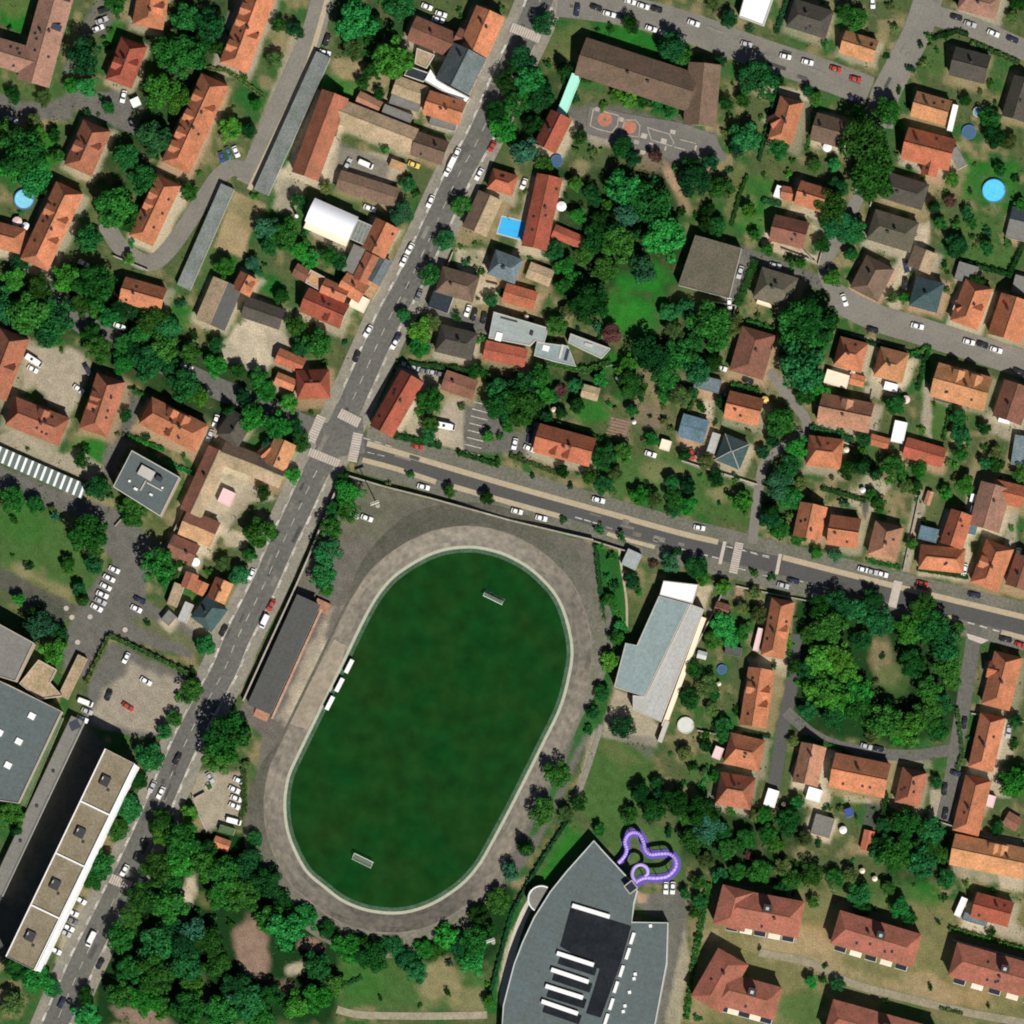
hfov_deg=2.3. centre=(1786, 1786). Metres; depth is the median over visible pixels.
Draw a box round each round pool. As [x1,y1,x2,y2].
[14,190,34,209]
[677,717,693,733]
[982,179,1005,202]
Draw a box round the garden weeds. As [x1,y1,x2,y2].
[0,0,1023,1023]
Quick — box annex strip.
[0,716,84,896]
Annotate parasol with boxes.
[12,217,21,226]
[22,222,29,229]
[192,558,199,565]
[557,202,566,210]
[762,396,768,403]
[823,144,831,151]
[839,826,846,833]
[902,395,909,403]
[973,107,982,116]
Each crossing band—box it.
[718,541,725,563]
[775,554,781,573]
[888,580,901,607]
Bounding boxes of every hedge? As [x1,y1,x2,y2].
[84,635,109,684]
[109,633,190,676]
[126,434,164,451]
[152,456,195,476]
[203,66,263,96]
[238,761,247,818]
[335,90,341,135]
[341,975,362,989]
[390,432,441,448]
[396,360,487,375]
[458,451,497,466]
[488,821,566,995]
[509,453,566,478]
[534,415,618,450]
[543,359,612,374]
[593,544,605,622]
[613,603,629,634]
[683,883,711,1019]
[685,390,698,414]
[700,764,708,786]
[730,175,748,226]
[730,382,759,393]
[734,258,759,306]
[742,732,770,738]
[745,319,773,333]
[757,90,777,161]
[761,198,781,206]
[774,0,790,33]
[779,804,791,838]
[787,628,791,656]
[803,601,841,614]
[804,735,849,754]
[805,104,816,153]
[809,425,854,443]
[820,486,866,503]
[838,332,928,360]
[866,559,900,569]
[877,793,888,837]
[898,350,920,355]
[908,344,928,359]
[916,346,931,390]
[917,567,968,579]
[928,28,968,40]
[939,1006,962,1015]
[941,402,953,440]
[948,926,1023,952]
[955,707,964,770]
[956,259,1011,277]
[970,40,1020,65]
[1005,242,1023,278]
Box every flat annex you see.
[167,582,183,607]
[177,601,193,623]
[305,269,327,290]
[342,244,366,275]
[349,296,369,312]
[364,281,380,299]
[381,104,413,124]
[428,290,452,313]
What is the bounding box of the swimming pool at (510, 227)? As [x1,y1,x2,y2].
[496,215,526,240]
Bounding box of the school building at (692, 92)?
[574,37,720,126]
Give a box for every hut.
[213,836,231,852]
[218,824,234,835]
[621,548,641,569]
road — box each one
[27,277,326,435]
[42,0,552,1023]
[98,159,255,270]
[237,0,332,186]
[316,416,364,456]
[358,440,1023,634]
[556,0,874,105]
[818,125,884,298]
[827,284,1023,377]
[865,0,941,128]
[921,3,1023,60]
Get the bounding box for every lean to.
[389,159,406,171]
[404,68,427,82]
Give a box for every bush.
[0,285,11,301]
[5,86,20,104]
[10,254,28,269]
[10,824,22,836]
[12,593,25,606]
[25,606,41,619]
[26,113,41,127]
[26,495,45,514]
[34,89,51,107]
[35,189,46,198]
[45,979,62,997]
[48,128,60,142]
[49,149,65,163]
[51,335,63,347]
[60,556,74,569]
[63,77,78,93]
[71,264,83,275]
[72,582,85,595]
[73,451,89,468]
[75,593,89,606]
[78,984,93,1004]
[83,554,103,574]
[88,306,100,318]
[89,544,104,557]
[101,101,114,113]
[120,409,132,422]
[123,252,134,264]
[130,306,142,318]
[131,772,147,789]
[157,724,172,739]
[165,710,181,727]
[168,26,181,38]
[169,564,181,579]
[174,557,187,567]
[180,182,198,201]
[181,805,198,821]
[207,40,224,53]
[208,336,225,353]
[215,556,230,571]
[222,402,237,416]
[228,565,250,584]
[229,364,246,377]
[236,388,251,405]
[239,123,257,138]
[241,547,257,562]
[245,255,259,269]
[245,830,262,848]
[250,98,263,111]
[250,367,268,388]
[257,485,270,501]
[261,438,272,446]
[265,51,284,68]
[271,18,286,32]
[273,289,289,304]
[279,393,297,414]
[282,216,296,227]
[284,468,300,484]
[285,21,304,39]
[290,193,307,208]
[291,336,307,355]
[291,418,302,435]
[292,432,310,453]
[300,248,319,268]
[318,584,333,597]
[319,245,338,264]
[320,181,332,194]
[326,501,340,518]
[332,253,347,270]
[333,472,352,488]
[347,951,362,965]
[355,75,368,90]
[357,933,371,946]
[361,62,378,79]
[362,31,381,47]
[368,13,382,31]
[375,88,384,100]
[377,936,391,952]
[385,936,403,957]
[396,308,411,322]
[398,176,415,191]
[419,428,435,443]
[421,416,439,432]
[422,313,440,330]
[426,942,446,960]
[443,484,456,498]
[466,361,485,379]
[479,491,494,504]
[479,921,494,936]
[482,292,497,306]
[482,430,494,441]
[482,994,495,1007]
[501,422,513,433]
[504,60,520,75]
[516,839,534,856]
[534,155,553,173]
[539,410,552,422]
[550,389,559,403]
[554,278,572,295]
[554,384,567,396]
[555,407,567,419]
[556,62,574,78]
[556,464,569,477]
[558,805,573,825]
[559,303,572,316]
[567,175,583,192]
[567,377,583,392]
[568,206,586,224]
[568,271,588,288]
[569,398,584,413]
[571,129,587,144]
[571,793,587,811]
[580,77,593,83]
[581,467,597,484]
[585,705,600,719]
[592,370,607,387]
[593,684,609,702]
[593,823,605,836]
[600,198,612,210]
[601,593,616,606]
[607,465,622,481]
[607,628,624,644]
[610,88,623,100]
[613,620,625,631]
[614,365,624,378]
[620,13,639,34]
[620,352,637,372]
[620,806,638,824]
[621,92,636,107]
[624,151,642,166]
[624,571,639,590]
[626,404,639,417]
[629,224,645,240]
[629,485,648,504]
[637,96,649,108]
[643,431,659,445]
[646,491,662,509]
[648,149,662,162]
[649,777,663,788]
[650,100,662,112]
[653,786,666,798]
[657,387,672,403]
[658,302,677,321]
[661,105,676,119]
[664,474,680,491]
[665,503,678,518]
[670,51,686,63]
[676,47,692,64]
[677,746,693,760]
[677,808,691,825]
[678,448,691,460]
[679,477,695,493]
[680,887,691,899]
[681,157,693,168]
[685,158,701,167]
[686,387,696,399]
[686,659,702,677]
[688,907,700,918]
[690,874,706,889]
[691,892,707,908]
[695,574,710,586]
[696,452,715,469]
[697,216,710,231]
[697,851,715,868]
[699,739,712,751]
[701,203,715,216]
[702,153,719,169]
[705,352,722,371]
[705,700,718,716]
[706,0,718,12]
[708,216,725,236]
[708,467,723,486]
[708,691,720,701]
[708,769,719,782]
[711,867,727,882]
[713,727,729,743]
[714,55,727,66]
[714,395,727,407]
[714,578,732,596]
[715,716,733,732]
[716,824,731,841]
[718,96,733,109]
[720,9,737,28]
[723,632,738,649]
[728,140,744,158]
[728,862,745,882]
[733,623,749,640]
[735,602,748,615]
[736,92,750,107]
[741,201,756,217]
[746,808,759,822]
[748,585,761,599]
[749,229,760,241]
[750,605,766,624]
[756,446,769,458]
[756,806,775,823]
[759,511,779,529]
[761,242,773,255]
[765,432,781,447]
[767,74,783,89]
[767,835,785,852]
[772,881,786,896]
[773,858,791,875]
[786,659,801,674]
[786,735,798,746]
[789,794,804,809]
[791,476,807,490]
[791,532,806,546]
[794,388,813,405]
[795,257,805,268]
[796,830,813,845]
[798,701,817,720]
[801,85,814,97]
[804,974,817,989]
[807,157,821,172]
[808,895,819,908]
[809,92,822,106]
[810,383,830,402]
[811,545,823,559]
[813,237,831,252]
[822,269,841,286]
[825,672,841,683]
[825,868,843,889]
[826,156,840,172]
[827,548,842,563]
[830,977,845,991]
[836,3,852,18]
[837,460,856,480]
[843,247,858,261]
[843,866,857,883]
[845,104,865,120]
[852,900,871,915]
[854,446,867,457]
[855,432,871,447]
[864,488,877,501]
[865,729,881,744]
[868,465,882,480]
[870,495,886,513]
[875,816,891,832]
[881,697,895,709]
[881,880,894,894]
[886,292,897,302]
[889,737,904,746]
[897,292,909,304]
[899,479,913,493]
[900,913,917,924]
[905,538,917,549]
[910,481,922,495]
[925,200,940,213]
[930,777,942,789]
[933,216,946,230]
[938,847,950,863]
[939,484,952,500]
[944,195,957,207]
[945,171,958,187]
[948,409,968,426]
[949,621,965,635]
[952,446,968,462]
[959,94,971,105]
[961,205,972,218]
[965,217,977,229]
[970,274,985,284]
[977,422,991,434]
[978,457,990,469]
[979,239,994,256]
[988,445,1002,458]
[990,458,1004,472]
[990,821,1003,835]
[993,163,1006,177]
[1001,134,1016,149]
[1006,10,1018,24]
[1007,714,1022,729]
[1009,0,1023,10]
[1013,197,1023,210]
[1014,762,1023,772]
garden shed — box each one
[580,384,600,400]
[659,439,671,451]
[724,645,741,656]
[923,490,933,505]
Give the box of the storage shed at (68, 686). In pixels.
[59,655,87,699]
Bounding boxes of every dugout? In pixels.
[325,696,334,709]
[334,678,344,691]
[344,659,353,673]
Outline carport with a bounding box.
[0,446,84,497]
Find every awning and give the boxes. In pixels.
[217,488,235,506]
[712,746,723,759]
[753,628,763,651]
[757,300,772,307]
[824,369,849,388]
[844,807,853,817]
[883,381,898,392]
[934,398,950,404]
[986,795,995,807]
[998,418,1009,423]
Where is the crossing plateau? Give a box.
[966,633,987,643]
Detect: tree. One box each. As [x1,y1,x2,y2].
[0,116,20,147]
[0,127,45,175]
[0,165,17,183]
[0,267,25,290]
[0,294,14,324]
[0,485,24,514]
[0,802,25,826]
[1,991,24,1017]
[3,958,29,981]
[5,291,52,334]
[16,159,51,198]
[22,125,47,144]
[22,610,56,640]
[22,965,54,993]
[27,272,53,302]
[34,324,60,348]
[37,637,67,664]
[40,297,74,338]
[49,623,69,642]
[52,263,79,292]
[65,35,101,75]
[65,512,108,551]
[70,294,88,316]
[70,1002,101,1023]
[71,263,117,307]
[73,223,103,253]
[76,77,99,97]
[79,321,100,344]
[83,475,111,501]
[83,869,106,890]
[84,335,111,364]
[89,848,114,878]
[93,186,137,228]
[98,306,120,326]
[104,0,126,15]
[106,979,135,1009]
[107,818,129,842]
[107,921,134,954]
[111,299,131,318]
[112,143,138,172]
[112,351,133,375]
[113,334,133,353]
[116,954,143,984]
[117,793,142,823]
[119,211,138,231]
[119,497,141,519]
[119,906,141,929]
[121,504,147,527]
[125,340,141,361]
[125,880,153,911]
[126,164,156,195]
[128,322,153,345]
[129,345,165,382]
[129,987,161,1018]
[133,741,165,772]
[133,952,175,994]
[134,120,171,158]
[136,307,169,334]
[136,927,172,964]
[137,851,173,887]
[140,546,175,586]
[143,71,180,108]
[148,808,174,833]
[149,887,190,925]
[150,35,177,67]
[150,996,171,1021]
[151,333,177,362]
[152,824,171,846]
[153,315,182,339]
[155,916,181,938]
[157,875,183,893]
[159,33,206,79]
[160,930,195,962]
[162,357,181,377]
[163,820,202,858]
[165,368,200,402]
[165,849,195,877]
[166,86,190,114]
[167,990,205,1023]
[170,948,202,982]
[171,2,199,31]
[177,917,206,940]
[178,678,204,703]
[179,341,201,363]
[179,975,204,996]
[187,385,209,407]
[188,33,213,54]
[188,851,217,883]
[192,6,225,41]
[193,925,224,956]
[195,633,215,654]
[196,838,218,857]
[200,743,239,774]
[200,953,231,977]
[201,711,251,762]
[203,354,227,379]
[203,994,237,1023]
[206,882,234,910]
[207,853,240,890]
[213,256,234,279]
[218,116,241,142]
[219,972,253,1000]
[221,992,235,1004]
[227,879,259,912]
[228,716,251,746]
[231,984,267,1022]
[236,848,264,880]
[239,403,268,432]
[242,515,278,547]
[244,1007,275,1023]
[250,864,281,897]
[253,217,279,238]
[253,379,276,403]
[254,903,282,934]
[258,984,285,1010]
[260,234,281,256]
[265,409,292,439]
[265,913,305,952]
[268,221,298,250]
[273,888,293,912]
[284,315,305,336]
[284,988,308,1018]
[288,239,310,261]
[292,903,317,930]
[301,327,331,358]
[302,983,332,1014]
[304,950,330,980]
[309,562,336,589]
[313,539,343,566]
[317,919,340,939]
[319,517,342,540]
[320,974,347,997]
[330,933,360,963]
[333,0,379,41]
[334,480,366,508]
[336,497,360,523]
[341,39,360,61]
[354,940,388,973]
[371,34,414,79]
[377,0,415,21]
[389,200,413,225]
[394,947,415,968]
[405,960,427,984]
[406,316,431,343]
[409,337,430,358]
[413,938,432,959]
[416,385,443,413]
[418,263,439,285]
[432,230,455,251]
[433,922,460,949]
[449,934,468,957]
[450,195,472,216]
[453,946,473,966]
[457,924,491,958]
[459,951,483,976]
[467,903,489,924]
[483,389,519,423]
[485,99,506,123]
[485,377,510,396]
[485,887,511,914]
[489,114,516,143]
[492,70,515,95]
[501,862,519,882]
[502,91,531,118]
[504,385,544,427]
[507,371,535,392]
[508,137,539,165]
[510,45,534,70]
[514,66,545,95]
[521,115,543,134]
[526,362,551,389]
[527,82,554,113]
[528,797,555,827]
[531,11,557,34]
[534,386,553,405]
[541,239,563,259]
[543,759,572,788]
[545,316,568,334]
[553,256,573,278]
[567,281,609,324]
[573,244,595,266]
[580,224,607,253]
[581,183,601,207]
[590,210,618,235]
[590,255,618,284]
[591,443,617,470]
[593,475,615,495]
[600,224,635,263]
[600,650,621,671]
[602,323,621,343]
[605,168,639,204]
[606,218,623,230]
[608,715,636,738]
[611,136,633,158]
[612,441,632,463]
[613,205,640,227]
[616,370,647,399]
[627,181,671,222]
[628,254,657,284]
[630,782,652,803]
[631,334,670,375]
[641,216,685,263]
[641,798,665,824]
[650,356,680,389]
[657,30,686,59]
[659,789,688,815]
[662,552,678,572]
[664,320,684,340]
[664,489,682,509]
[665,339,690,368]
[667,386,691,408]
[675,297,694,319]
[675,496,698,515]
[678,164,712,197]
[679,347,698,366]
[679,687,700,710]
[679,828,707,855]
[682,357,710,386]
[684,332,704,352]
[684,555,707,578]
[684,795,721,827]
[686,299,732,341]
[693,812,726,845]
[695,673,719,697]
[704,631,724,650]
[705,331,730,352]
[708,176,735,198]
[710,611,736,642]
[714,838,735,861]
[724,308,743,337]
[727,490,753,510]
[729,121,761,152]
[734,828,755,849]
[738,59,779,100]
[745,859,773,883]
[758,822,777,843]
[761,501,778,519]
[765,471,793,500]
[766,408,797,437]
[767,139,789,161]
[767,517,789,540]
[774,807,801,834]
[776,455,800,479]
[777,299,835,350]
[777,329,810,363]
[777,486,804,509]
[778,340,825,393]
[780,869,801,889]
[785,295,839,344]
[785,434,807,458]
[796,862,823,886]
[797,661,820,683]
[799,625,817,645]
[802,671,836,707]
[805,340,827,350]
[805,645,835,676]
[808,593,832,618]
[809,611,848,644]
[813,188,846,225]
[820,210,857,242]
[820,706,845,730]
[823,682,854,714]
[825,589,854,617]
[826,640,854,672]
[827,176,848,195]
[838,114,890,170]
[839,662,862,683]
[842,7,869,31]
[842,220,866,244]
[844,598,867,623]
[844,691,877,726]
[846,679,873,705]
[847,882,871,904]
[850,158,894,201]
[850,454,871,475]
[850,629,872,649]
[861,588,882,609]
[863,606,894,636]
[864,704,902,737]
[867,151,892,177]
[868,844,882,865]
[871,96,901,125]
[872,832,891,848]
[876,841,910,875]
[880,455,905,482]
[884,395,906,414]
[886,835,913,861]
[889,896,911,917]
[891,614,921,644]
[891,807,924,839]
[892,711,924,747]
[898,648,926,679]
[906,846,938,880]
[907,459,926,479]
[909,592,937,620]
[912,699,943,728]
[913,836,942,862]
[914,609,950,642]
[914,674,943,702]
[917,815,945,844]
[925,717,948,741]
[930,652,960,677]
[931,627,961,660]
[937,693,953,714]
[937,869,955,890]
[942,671,961,690]
[944,234,968,258]
[950,425,972,446]
[953,474,974,494]
[978,106,1001,127]
[981,126,1005,148]
[998,766,1023,797]
[1011,463,1023,482]
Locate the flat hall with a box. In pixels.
[678,235,741,298]
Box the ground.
[0,0,1023,1023]
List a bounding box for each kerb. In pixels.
[47,894,102,1010]
[116,470,302,865]
[146,474,329,862]
[283,546,573,914]
[337,43,507,402]
[365,45,534,402]
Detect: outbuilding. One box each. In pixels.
[181,571,198,590]
[192,580,208,596]
[292,263,310,281]
[355,91,382,112]
[525,262,553,286]
[551,224,584,248]
[713,601,730,615]
[849,373,865,387]
[870,434,889,449]
[1003,811,1022,831]
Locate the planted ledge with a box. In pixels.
[21,717,63,807]
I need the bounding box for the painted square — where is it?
[640,133,646,138]
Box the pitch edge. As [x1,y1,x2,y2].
[286,549,570,911]
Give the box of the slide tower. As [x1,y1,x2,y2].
[624,880,637,893]
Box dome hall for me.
[304,198,371,246]
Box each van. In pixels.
[24,353,42,367]
[77,697,93,706]
[85,931,96,946]
[226,817,241,825]
[259,614,269,628]
[358,159,373,168]
[438,421,454,430]
[446,156,456,171]
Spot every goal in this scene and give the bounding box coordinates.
[352,853,373,867]
[483,590,504,604]
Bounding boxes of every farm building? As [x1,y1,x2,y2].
[180,441,287,517]
[195,276,285,330]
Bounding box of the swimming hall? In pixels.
[502,841,668,1023]
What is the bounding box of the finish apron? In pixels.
[290,639,346,728]
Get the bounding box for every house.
[0,222,25,253]
[0,328,29,400]
[5,397,69,445]
[20,181,83,271]
[64,119,110,176]
[79,373,125,437]
[105,37,146,88]
[119,277,166,310]
[129,175,180,245]
[132,0,168,29]
[138,397,207,451]
[161,73,228,173]
[166,534,199,565]
[178,512,220,547]
[191,594,227,631]
[208,577,232,603]
[216,410,247,446]
[219,0,274,72]
[233,271,258,296]
[257,437,295,470]
[273,372,295,390]
[274,348,306,371]
[296,369,329,399]
[299,288,349,328]
[319,278,348,302]
[339,272,368,302]
[354,251,378,284]
[361,218,398,258]
[368,256,391,285]
[370,370,422,437]
[389,77,427,112]
[407,16,455,55]
[410,131,448,165]
[422,90,466,131]
[434,324,477,360]
[435,42,486,94]
[435,266,479,302]
[440,370,477,399]
[453,5,504,58]
[463,190,501,236]
[482,340,527,367]
[487,168,517,195]
[487,250,522,283]
[501,283,537,309]
[521,173,561,250]
[532,423,595,466]
[535,109,571,153]
[677,414,708,442]
[714,433,749,469]
[715,772,755,809]
[723,391,763,425]
[723,732,765,771]
[729,326,775,379]
[739,0,772,25]
[739,667,774,728]
[753,267,797,307]
[760,598,794,659]
[767,95,803,144]
[769,214,809,248]
[780,180,828,211]
[786,0,833,38]
[792,742,825,786]
[793,502,827,540]
[805,435,843,469]
[810,112,850,147]
[816,393,874,432]
[826,514,860,548]
[829,753,890,797]
[833,336,868,372]
[839,30,878,62]
[850,255,894,301]
[866,209,918,252]
[867,520,903,560]
[873,347,908,382]
[881,173,929,209]
[894,767,927,807]
[900,127,956,177]
[902,437,946,467]
[907,246,937,274]
[909,276,944,312]
[910,91,951,125]
[918,509,971,572]
[929,363,992,410]
[949,47,990,83]
[949,833,1023,879]
[950,279,992,329]
[952,775,991,835]
[957,0,999,18]
[968,712,1005,771]
[970,479,1023,532]
[970,539,1013,591]
[970,892,1013,926]
[981,651,1022,710]
[988,293,1023,343]
[992,380,1023,424]
[1001,75,1023,121]
[1005,553,1023,590]
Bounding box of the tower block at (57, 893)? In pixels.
[6,749,139,971]
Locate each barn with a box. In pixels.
[292,89,348,180]
[335,170,399,206]
[339,101,418,151]
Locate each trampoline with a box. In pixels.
[551,155,562,166]
[717,664,726,673]
[962,125,975,138]
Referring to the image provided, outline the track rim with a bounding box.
[264,526,591,932]
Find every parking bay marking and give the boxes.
[69,7,552,1023]
[463,401,487,455]
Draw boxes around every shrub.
[9,516,17,523]
[24,562,34,570]
[47,504,55,511]
[50,512,60,521]
[64,569,73,574]
[81,108,91,115]
[81,445,90,454]
[103,43,112,49]
[128,239,134,248]
[132,110,142,118]
[132,388,143,395]
[141,434,150,439]
[143,619,150,625]
[175,299,186,307]
[175,693,185,702]
[189,669,195,677]
[190,331,198,340]
[194,908,201,916]
[204,568,212,575]
[209,915,217,923]
[227,919,235,926]
[240,73,247,81]
[242,760,250,767]
[250,193,259,199]
[252,267,263,276]
[290,943,296,954]
[299,949,307,955]
[302,227,310,235]
[319,360,327,367]
[364,49,372,56]
[379,146,389,153]
[405,471,414,477]
[412,187,420,197]
[414,410,424,419]
[444,989,450,996]
[445,960,453,966]
[451,311,461,322]
[458,404,466,410]
[462,258,471,267]
[475,268,485,275]
[476,335,485,344]
[482,373,493,382]
[494,458,500,467]
[495,288,504,296]
[496,4,505,12]
[497,432,504,440]
[543,60,550,68]
[560,516,567,524]
[572,94,579,103]
[584,724,592,735]
[588,146,598,155]
[592,321,600,333]
[593,523,603,534]
[596,543,603,549]
[599,101,607,112]
[606,552,616,561]
[607,23,613,33]
[608,582,619,591]
[616,531,625,542]
[624,342,631,347]
[636,587,641,596]
[646,487,654,493]
[648,560,658,568]
[650,175,661,185]
[659,417,668,426]
[660,404,666,410]
[665,826,672,837]
[667,426,674,431]
[671,549,682,555]
[672,163,679,170]
[677,208,686,217]
[681,781,686,788]
[687,763,698,770]
[693,935,703,943]
[694,1015,702,1021]
[696,402,706,412]
[697,783,703,791]
[699,731,709,740]
[699,767,709,777]
[721,129,729,137]
[726,807,736,816]
[732,474,739,483]
[733,705,739,714]
[744,25,754,31]
[744,849,753,859]
[750,569,758,577]
[767,573,775,581]
[771,661,776,669]
[782,513,794,522]
[784,168,791,177]
[784,253,792,262]
[794,680,801,686]
[794,861,800,870]
[809,108,818,118]
[815,839,821,847]
[818,975,827,983]
[821,40,828,49]
[822,804,831,811]
[837,429,844,438]
[837,806,843,811]
[838,500,849,507]
[871,679,878,687]
[884,2,895,9]
[889,24,898,32]
[897,87,901,94]
[898,122,906,130]
[906,65,915,72]
[917,59,927,69]
[917,426,925,433]
[921,357,929,367]
[924,33,932,41]
[939,895,948,901]
[941,262,947,269]
[943,286,950,293]
[945,458,951,466]
[951,217,960,229]
[980,443,988,450]
[982,226,991,237]
[985,928,995,937]
[987,80,993,89]
[1004,238,1012,249]
[1009,741,1018,750]
[1011,175,1019,182]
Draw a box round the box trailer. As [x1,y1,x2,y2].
[130,96,142,107]
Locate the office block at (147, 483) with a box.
[113,451,180,516]
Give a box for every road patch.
[88,943,98,959]
[113,888,123,904]
[140,841,148,853]
[141,806,148,820]
[159,797,166,808]
[169,758,180,773]
[192,698,202,714]
[208,705,216,718]
[264,554,272,569]
[291,526,301,542]
[317,434,328,451]
[395,455,410,460]
[401,297,406,304]
[409,455,419,460]
[421,225,429,238]
[456,145,464,162]
[463,144,470,152]
[486,84,495,97]
[491,70,499,85]
[500,55,506,63]
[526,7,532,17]
[620,524,633,529]
[622,518,629,524]
[632,531,641,537]
[653,535,665,542]
[705,26,722,33]
[738,36,748,41]
[748,54,767,63]
[759,52,770,57]
[767,62,785,69]
[782,49,791,54]
[797,74,807,80]
[807,67,825,75]
[834,581,847,586]
[884,77,891,88]
[997,621,1013,627]
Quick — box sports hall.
[614,581,705,742]
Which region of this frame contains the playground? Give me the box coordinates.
[586,106,726,167]
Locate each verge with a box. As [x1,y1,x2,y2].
[362,458,436,483]
[366,441,718,544]
[447,482,560,518]
[607,532,654,548]
[782,555,1023,619]
[947,615,957,621]
[1001,630,1023,639]
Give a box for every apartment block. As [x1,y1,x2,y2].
[691,948,782,1023]
[713,884,804,942]
[826,999,920,1023]
[830,910,921,970]
[948,942,1023,1002]
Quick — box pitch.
[290,552,566,907]
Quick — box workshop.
[489,312,609,366]
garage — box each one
[161,610,176,625]
[694,377,721,393]
[707,432,720,453]
[763,788,778,807]
[773,185,781,199]
[805,787,822,802]
[810,814,834,837]
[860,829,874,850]
[918,525,939,542]
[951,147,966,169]
[954,261,978,281]
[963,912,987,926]
[968,506,977,535]
[970,494,976,502]
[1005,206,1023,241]
[1011,275,1023,294]
[1011,435,1023,465]
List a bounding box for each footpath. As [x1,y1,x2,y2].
[247,0,329,190]
[336,1006,486,1019]
[499,891,547,1003]
[571,724,603,806]
[618,549,627,628]
[758,949,1023,1023]
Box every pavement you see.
[30,0,558,1023]
[356,426,1023,649]
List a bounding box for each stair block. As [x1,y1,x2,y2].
[253,708,269,721]
[316,598,330,614]
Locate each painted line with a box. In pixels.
[590,108,618,132]
[621,120,639,136]
[647,127,673,145]
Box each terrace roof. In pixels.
[415,48,434,68]
[424,69,470,103]
[947,104,957,131]
[954,897,967,916]
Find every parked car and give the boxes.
[6,116,17,123]
[27,365,38,373]
[52,947,61,954]
[57,997,65,1008]
[61,929,71,937]
[63,923,74,931]
[67,917,78,924]
[70,910,78,916]
[73,384,84,393]
[76,714,88,723]
[76,896,86,904]
[78,259,89,266]
[81,707,92,714]
[83,363,91,374]
[90,603,102,612]
[92,24,104,31]
[95,16,108,24]
[95,597,106,605]
[95,958,104,969]
[96,590,108,598]
[98,7,109,13]
[100,582,111,590]
[103,573,115,582]
[104,689,112,700]
[108,565,120,573]
[113,322,125,329]
[120,90,126,102]
[120,864,128,876]
[121,701,133,711]
[122,652,130,663]
[130,604,141,612]
[133,596,145,604]
[138,872,144,881]
[140,676,151,685]
[148,780,156,792]
[156,786,164,799]
[172,752,181,765]
[180,362,193,369]
[203,384,212,396]
[205,771,214,783]
[206,429,214,441]
[212,414,219,426]
[218,151,225,163]
[219,625,228,636]
[224,146,232,159]
[228,785,240,793]
[228,802,240,809]
[230,794,241,802]
[232,145,239,157]
[233,776,241,784]
[248,568,255,579]
[266,599,275,611]
[319,49,330,55]
[322,33,330,46]
[343,158,352,169]
[352,351,360,362]
[360,514,373,521]
[363,204,376,212]
[363,324,372,337]
[390,339,399,349]
[392,332,401,341]
[398,360,409,366]
[399,254,408,266]
[405,242,414,254]
[407,161,419,168]
[409,365,420,370]
[412,443,423,449]
[414,289,422,301]
[417,368,428,373]
[417,483,429,490]
[421,2,432,10]
[426,195,434,207]
[428,369,435,375]
[432,16,444,23]
[435,10,446,17]
[435,371,444,376]
[443,168,449,176]
[453,147,460,157]
[464,305,471,316]
[470,308,477,321]
[474,167,483,180]
[480,312,486,323]
[487,140,496,152]
[511,438,517,449]
[511,508,522,514]
[520,178,527,189]
[523,444,534,452]
[526,422,533,432]
[526,431,532,443]
[535,515,546,521]
[574,3,579,16]
[590,4,602,11]
[591,496,604,503]
[602,10,615,17]
[616,13,626,19]
[624,0,635,4]
[637,2,649,9]
[645,25,656,32]
[645,450,656,457]
[651,6,662,12]
[659,29,668,35]
[663,882,668,893]
[670,881,675,893]
[677,32,687,40]
[687,19,699,26]
[688,447,695,460]
[693,525,704,530]
[718,366,727,371]
[727,298,731,309]
[736,265,743,278]
[741,40,752,47]
[742,377,753,384]
[769,262,781,268]
[777,582,789,588]
[780,53,791,59]
[787,577,799,584]
[801,58,813,65]
[829,65,841,72]
[840,294,848,305]
[847,94,856,105]
[849,76,861,82]
[857,566,868,572]
[860,743,872,749]
[866,326,878,333]
[867,569,876,575]
[870,0,874,8]
[872,745,883,751]
[877,571,887,577]
[902,277,907,288]
[903,259,909,272]
[910,322,923,329]
[916,580,928,586]
[941,783,947,795]
[942,808,948,819]
[950,14,962,20]
[950,770,962,776]
[961,564,967,575]
[962,338,974,345]
[962,717,967,729]
[963,20,976,27]
[968,592,981,598]
[976,341,988,348]
[987,29,999,37]
[990,346,1002,353]
[999,636,1012,642]
[1005,725,1011,738]
[1006,35,1018,43]
[1012,368,1023,375]
[1015,641,1023,648]
[1016,548,1021,554]
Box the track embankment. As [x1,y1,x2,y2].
[244,502,612,957]
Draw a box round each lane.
[747,368,811,543]
[768,634,801,788]
[782,708,949,760]
[936,625,981,823]
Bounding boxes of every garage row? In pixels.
[177,184,233,290]
[254,51,330,195]
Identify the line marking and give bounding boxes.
[41,0,526,1021]
[58,0,539,1017]
[364,438,768,556]
[575,517,998,631]
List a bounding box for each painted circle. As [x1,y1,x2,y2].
[598,112,611,126]
[623,121,635,133]
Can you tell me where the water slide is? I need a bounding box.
[616,828,680,887]
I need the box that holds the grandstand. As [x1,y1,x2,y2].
[247,594,321,718]
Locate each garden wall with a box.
[113,255,147,270]
[169,510,183,540]
[192,795,206,831]
[242,489,336,700]
[349,475,593,540]
[594,541,626,551]
[661,614,712,727]
[682,460,757,484]
[702,299,735,315]
[736,586,808,601]
[781,249,815,261]
[903,495,919,570]
[938,821,1013,845]
[953,940,1023,959]
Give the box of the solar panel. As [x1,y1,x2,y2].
[50,23,61,31]
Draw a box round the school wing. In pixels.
[0,0,72,87]
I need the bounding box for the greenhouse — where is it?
[697,650,707,659]
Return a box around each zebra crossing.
[108,874,132,889]
[306,414,325,443]
[307,448,339,467]
[337,409,361,426]
[347,432,362,462]
[509,23,541,42]
[729,541,743,573]
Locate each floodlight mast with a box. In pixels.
[370,500,379,507]
[486,938,495,944]

